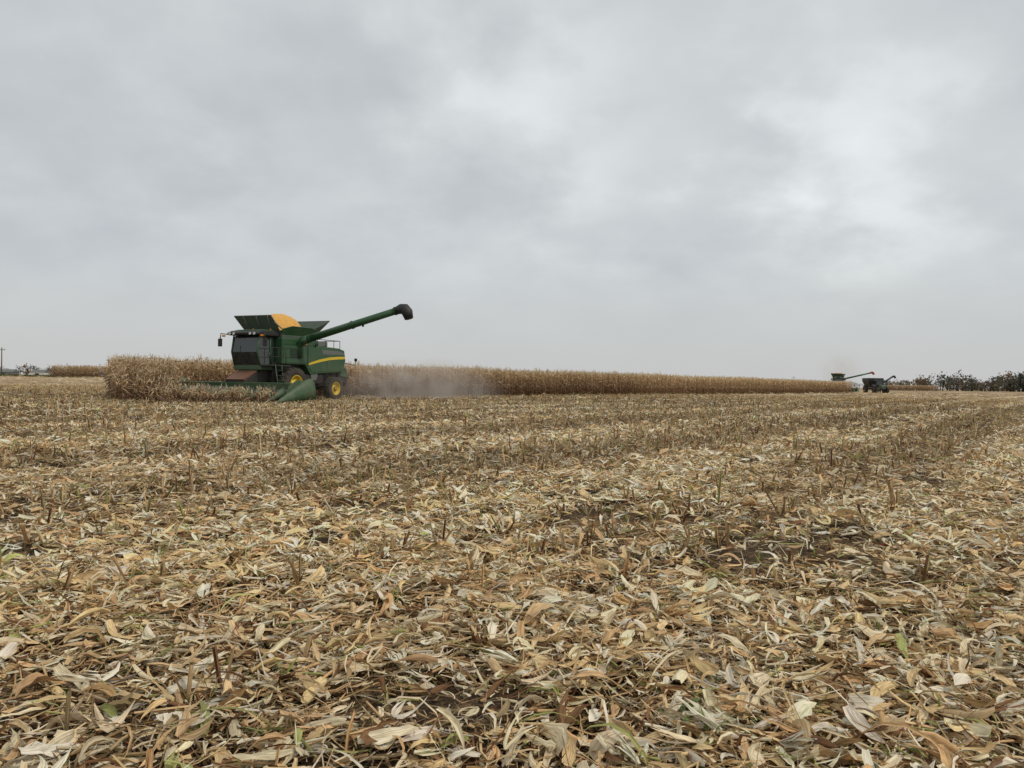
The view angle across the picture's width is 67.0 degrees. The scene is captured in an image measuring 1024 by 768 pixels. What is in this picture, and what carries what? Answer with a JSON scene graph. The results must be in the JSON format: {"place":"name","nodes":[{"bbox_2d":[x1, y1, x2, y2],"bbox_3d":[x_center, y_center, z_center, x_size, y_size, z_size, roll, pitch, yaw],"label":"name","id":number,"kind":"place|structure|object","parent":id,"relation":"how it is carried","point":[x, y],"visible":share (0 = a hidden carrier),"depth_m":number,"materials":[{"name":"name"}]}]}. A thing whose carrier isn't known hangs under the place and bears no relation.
{"place":"outdoors","nodes":[
{"label":"outdoors","id":0,"kind":"place"},
{"bbox_2d":[0,369,18,371],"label":"roof","id":1,"kind":"structure","parent":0,"point":[9,370],"depth_m":568.04,"materials":[{"name":"grey metal"}]},
{"bbox_2d":[46,364,107,377],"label":"corn field","id":2,"kind":"structure","parent":0,"point":[91,371],"depth_m":150.84,"materials":[{"name":"beige plant"}]},
{"bbox_2d":[102,353,853,403],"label":"corn field","id":3,"kind":"structure","parent":0,"point":[133,377],"depth_m":63.96,"materials":[{"name":"beige plant"}]},
{"bbox_2d":[0,376,1023,767],"bbox_3d":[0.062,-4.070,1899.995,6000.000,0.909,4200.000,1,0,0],"label":"ground","id":4,"kind":"structure","parent":0,"point":[748,554],"depth_m":6.02,"materials":[{"name":"soil"}]},
{"bbox_2d":[0,347,4,373],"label":"utility pole","id":5,"kind":"object","parent":4,"relation":"on","point":[1,349],"visible":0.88,"depth_m":199.88,"materials":[{"name":"brown wood"}]},
{"bbox_2d":[0,372,18,374],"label":"walls","id":6,"kind":"structure","parent":4,"relation":"on","point":[11,373],"depth_m":566.00,"materials":[{"name":"grey metal"}]},
{"bbox_2d":[30,372,50,374],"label":"walls","id":7,"kind":"structure","parent":4,"relation":"on","point":[40,373],"depth_m":556.00,"materials":[{"name":"white paint"}]},
{"bbox_2d":[30,370,50,372],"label":"roof","id":8,"kind":"structure","parent":7,"relation":"on","point":[40,371],"depth_m":558.46,"materials":[{"name":"grey metal"}]},
{"bbox_2d":[0,374,103,377],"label":"grass strip","id":9,"kind":"object","parent":4,"relation":"on","point":[15,375],"depth_m":158.88,"materials":[{"name":"green plant"}]},
{"bbox_2d":[147,304,412,402],"bbox_3d":[-13.546,-1.761,43.715,12.348,5.537,11.144,1,0,-32],"label":"combine harvester","id":10,"kind":"object","parent":4,"relation":"on","point":[291,359],"visible":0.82,"depth_m":43.96,"materials":[{"name":"metal"}]},
{"bbox_2d":[0,440,1022,740],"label":"green weeds","id":11,"kind":"object","parent":4,"relation":"on","point":[682,708],"visible":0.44,"depth_m":4.88,"materials":[{"name":"green plant"}]},
{"bbox_2d":[0,373,1023,767],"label":"corn residue","id":12,"kind":"object","parent":4,"relation":"on","point":[798,719],"visible":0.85,"depth_m":4.39,"materials":[{"name":"beige plant"}]},
{"bbox_2d":[0,383,1023,767],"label":"corn stubble","id":13,"kind":"object","parent":4,"relation":"on","point":[894,497],"visible":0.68,"depth_m":14.24,"materials":[{"name":"beige plant"}]},
{"bbox_2d":[0,363,1023,391],"bbox_3d":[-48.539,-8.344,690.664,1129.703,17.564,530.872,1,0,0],"label":"distant treeline","id":14,"kind":"object","parent":4,"relation":"on","point":[1012,384],"visible":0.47,"depth_m":479.35,"materials":[{"name":"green plant"}]},
{"bbox_2d":[831,372,874,391],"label":"combine harvester","id":15,"kind":"object","parent":4,"relation":"on","point":[836,377],"visible":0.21,"depth_m":203.72,"materials":[{"name":"metal"}]},
{"bbox_2d":[862,375,895,392],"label":"tractor with grain cart","id":16,"kind":"object","parent":4,"relation":"on","point":[877,385],"visible":0.95,"depth_m":186.18,"materials":[{"name":"metal"}]},
{"bbox_2d":[0,0,1023,388],"label":"sky","id":17,"kind":"structure","parent":0,"point":[788,189],"materials":[{"name":"grey"}]},
{"bbox_2d":[862,384,939,390],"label":"corn field","id":18,"kind":"structure","parent":0,"point":[897,388],"depth_m":350.80,"materials":[{"name":"beige plant"}]}
]}

